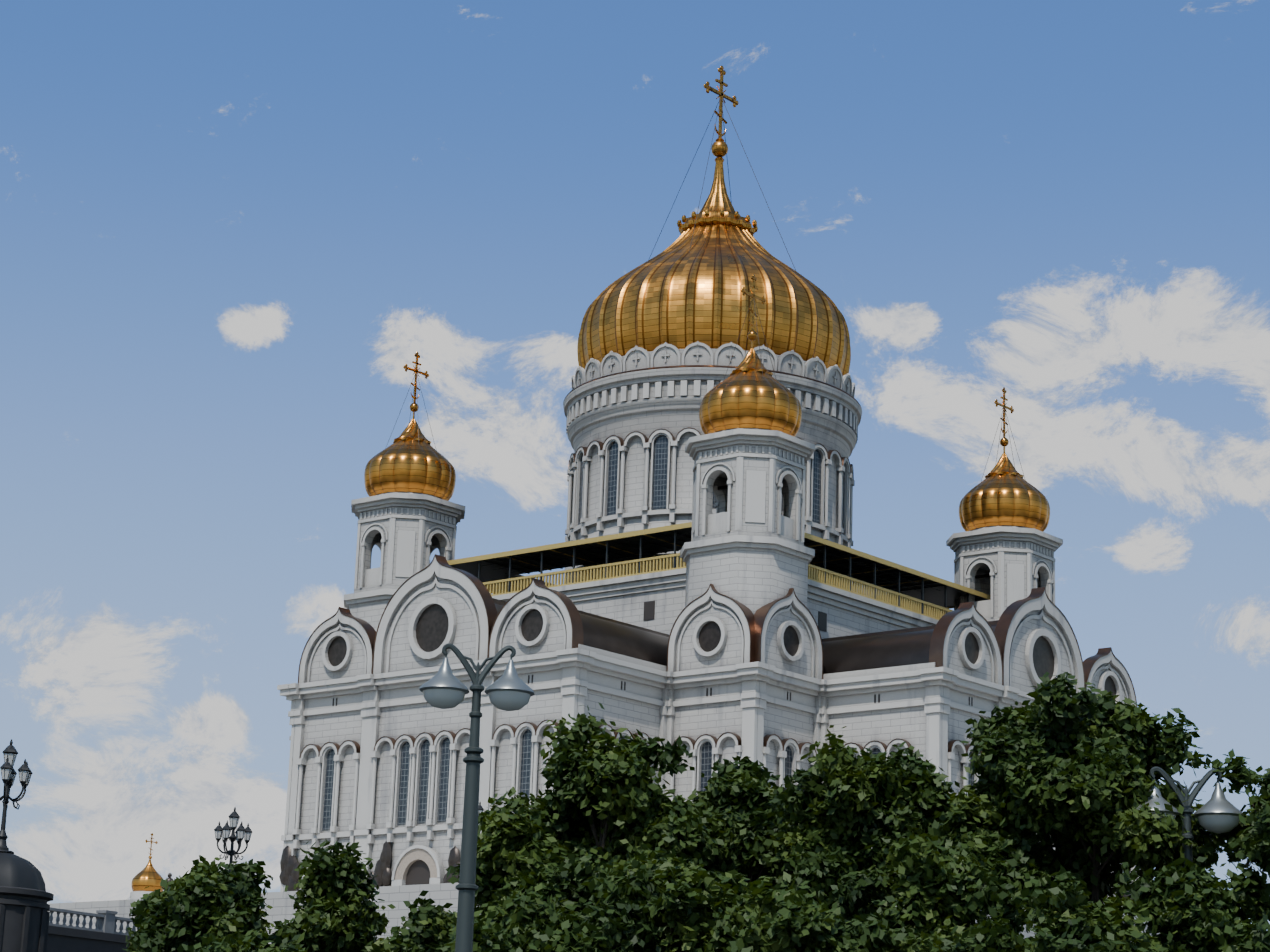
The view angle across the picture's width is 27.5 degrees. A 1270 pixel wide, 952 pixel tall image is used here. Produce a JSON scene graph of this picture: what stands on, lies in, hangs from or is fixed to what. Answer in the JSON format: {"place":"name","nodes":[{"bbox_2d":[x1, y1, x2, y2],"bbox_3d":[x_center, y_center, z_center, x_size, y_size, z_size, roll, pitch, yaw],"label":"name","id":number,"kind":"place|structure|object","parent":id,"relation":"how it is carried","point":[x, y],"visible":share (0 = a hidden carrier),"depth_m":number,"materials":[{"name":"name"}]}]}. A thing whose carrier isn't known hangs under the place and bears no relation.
{"place":"outdoors","nodes":[
{"label":"outdoors","id":0,"kind":"place"},
{"bbox_2d":[419,643,534,951],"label":"street lamp","id":1,"kind":"object","parent":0,"point":[444,687],"visible":1,"depth_m":58.60,"materials":[{"name":"grey metal"}]},
{"bbox_2d":[477,802,483,840],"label":"candelabra","id":2,"kind":"object","parent":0,"point":[480,809],"visible":0.08,"depth_m":184.11,"materials":[{"name":"black metal"}]},
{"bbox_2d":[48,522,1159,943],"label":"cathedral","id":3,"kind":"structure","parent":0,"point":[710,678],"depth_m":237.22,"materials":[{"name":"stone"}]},
{"bbox_2d":[130,833,163,898],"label":"dome","id":4,"kind":"structure","parent":3,"relation":"attached to","point":[149,875],"depth_m":227.23,"materials":[{"name":"gold metal"}]},
{"bbox_2d":[167,873,172,887],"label":"bronze statue","id":5,"kind":"object","parent":3,"relation":"on","point":[169,878],"visible":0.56,"depth_m":218.77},
{"bbox_2d":[344,352,464,630],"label":"tower","id":6,"kind":"structure","parent":3,"relation":"on","point":[408,514],"depth_m":268.60,"materials":[{"name":"stone"}]},
{"bbox_2d":[563,341,861,583],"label":"drum","id":7,"kind":"object","parent":3,"relation":"on","point":[633,425],"visible":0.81,"depth_m":265.42,"materials":[{"name":"stone"}]},
{"bbox_2d":[577,66,850,375],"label":"dome","id":8,"kind":"structure","parent":7,"relation":"on","point":[683,291],"depth_m":269.83,"materials":[{"name":"metal"}]},
{"bbox_2d":[680,274,814,613],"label":"tower","id":9,"kind":"structure","parent":3,"relation":"on","point":[749,453],"depth_m":239.34,"materials":[{"name":"stone"}]},
{"bbox_2d":[946,387,1062,620],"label":"tower","id":10,"kind":"structure","parent":3,"relation":"on","point":[1004,547],"depth_m":274.13,"materials":[{"name":"stone"}]},
{"bbox_2d":[0,0,1269,930],"label":"sky","id":11,"kind":"structure","parent":0,"point":[230,230],"materials":[{"name":"blue"}]},
{"bbox_2d":[1132,767,1243,873],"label":"street lamp","id":12,"kind":"object","parent":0,"point":[1218,812],"visible":0.65,"depth_m":112.44,"materials":[{"name":"grey metal"}]},
{"label":"ground surface","id":13,"kind":"structure","parent":0,"visible":0},
{"bbox_2d":[46,907,271,951],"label":"balustrade","id":14,"kind":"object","parent":13,"relation":"on","point":[104,935],"visible":0.27,"depth_m":168.24,"materials":[{"name":"grey stone"}]},
{"bbox_2d":[214,807,251,870],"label":"street lamp","id":15,"kind":"object","parent":14,"relation":"on","point":[241,832],"visible":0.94,"depth_m":181.23,"materials":[{"name":"black metal"}]},
{"bbox_3d":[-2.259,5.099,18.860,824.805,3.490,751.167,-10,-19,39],"label":"embankment wall","id":16,"kind":"object","parent":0,"visible":0},
{"bbox_2d":[0,850,53,951],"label":"pedestal","id":17,"kind":"object","parent":16,"relation":"on","point":[25,897],"visible":1,"depth_m":132.39,"materials":[{"name":"stone"}]},
{"bbox_2d":[0,739,32,849],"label":"street lamp","id":18,"kind":"object","parent":17,"relation":"on","point":[8,771],"visible":1,"depth_m":135.16,"materials":[{"name":"black metal"}]},
{"bbox_2d":[124,855,275,951],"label":"tree","id":19,"kind":"object","parent":16,"relation":"on","point":[205,897],"visible":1,"depth_m":122.25,"materials":[{"name":"green plant"}]},
{"bbox_2d":[177,929,314,951],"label":"tree","id":20,"kind":"object","parent":16,"relation":"on","point":[236,942],"visible":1,"depth_m":114.34,"materials":[{"name":"green plant"}]},
{"bbox_2d":[256,839,395,951],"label":"tree","id":21,"kind":"object","parent":16,"relation":"on","point":[337,912],"visible":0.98,"depth_m":126.41,"materials":[{"name":"green plant"}]},
{"bbox_2d":[365,890,475,951],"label":"tree","id":22,"kind":"object","parent":16,"relation":"on","point":[427,924],"visible":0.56,"depth_m":121.47,"materials":[{"name":"green plant"}]},
{"bbox_2d":[440,883,636,951],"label":"tree","id":23,"kind":"object","parent":16,"relation":"on","point":[516,923],"visible":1,"depth_m":106.03,"materials":[{"name":"green plant"}]},
{"bbox_2d":[446,702,721,925],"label":"tree","id":24,"kind":"object","parent":16,"relation":"on","point":[596,811],"visible":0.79,"depth_m":119.66,"materials":[{"name":"green plant"}]},
{"bbox_2d":[574,843,737,951],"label":"tree","id":25,"kind":"object","parent":16,"relation":"on","point":[653,898],"visible":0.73,"depth_m":107.48,"materials":[{"name":"green plant"}]},
{"bbox_2d":[687,755,793,891],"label":"tree","id":26,"kind":"object","parent":16,"relation":"on","point":[742,808],"visible":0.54,"depth_m":124.41,"materials":[{"name":"green plant"}]},
{"bbox_2d":[664,869,907,951],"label":"tree","id":27,"kind":"object","parent":16,"relation":"on","point":[760,918],"visible":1,"depth_m":105.26,"materials":[{"name":"green plant"}]},
{"bbox_2d":[755,725,959,923],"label":"tree","id":28,"kind":"object","parent":16,"relation":"on","point":[847,812],"visible":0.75,"depth_m":120.20,"materials":[{"name":"green plant"}]},
{"bbox_2d":[860,830,1030,951],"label":"tree","id":29,"kind":"object","parent":16,"relation":"on","point":[937,894],"visible":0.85,"depth_m":109.30,"materials":[{"name":"green plant"}]},
{"bbox_2d":[907,915,1067,951],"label":"tree","id":30,"kind":"object","parent":16,"relation":"on","point":[990,935],"visible":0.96,"depth_m":101.54,"materials":[{"name":"green plant"}]},
{"bbox_2d":[922,672,1229,925],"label":"tree","id":31,"kind":"object","parent":16,"relation":"on","point":[1065,774],"visible":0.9,"depth_m":114.25,"materials":[{"name":"green plant"}]},
{"bbox_2d":[1015,865,1158,951],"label":"tree","id":32,"kind":"object","parent":16,"relation":"on","point":[1079,922],"visible":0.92,"depth_m":102.75,"materials":[{"name":"green plant"}]},
{"bbox_2d":[1113,856,1269,951],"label":"tree","id":33,"kind":"object","parent":16,"relation":"on","point":[1189,910],"visible":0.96,"depth_m":105.73,"materials":[{"name":"green plant"}]},
{"bbox_2d":[1203,749,1269,924],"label":"tree","id":34,"kind":"object","parent":16,"relation":"on","point":[1247,837],"visible":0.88,"depth_m":110.82,"materials":[{"name":"green plant"}]}
]}

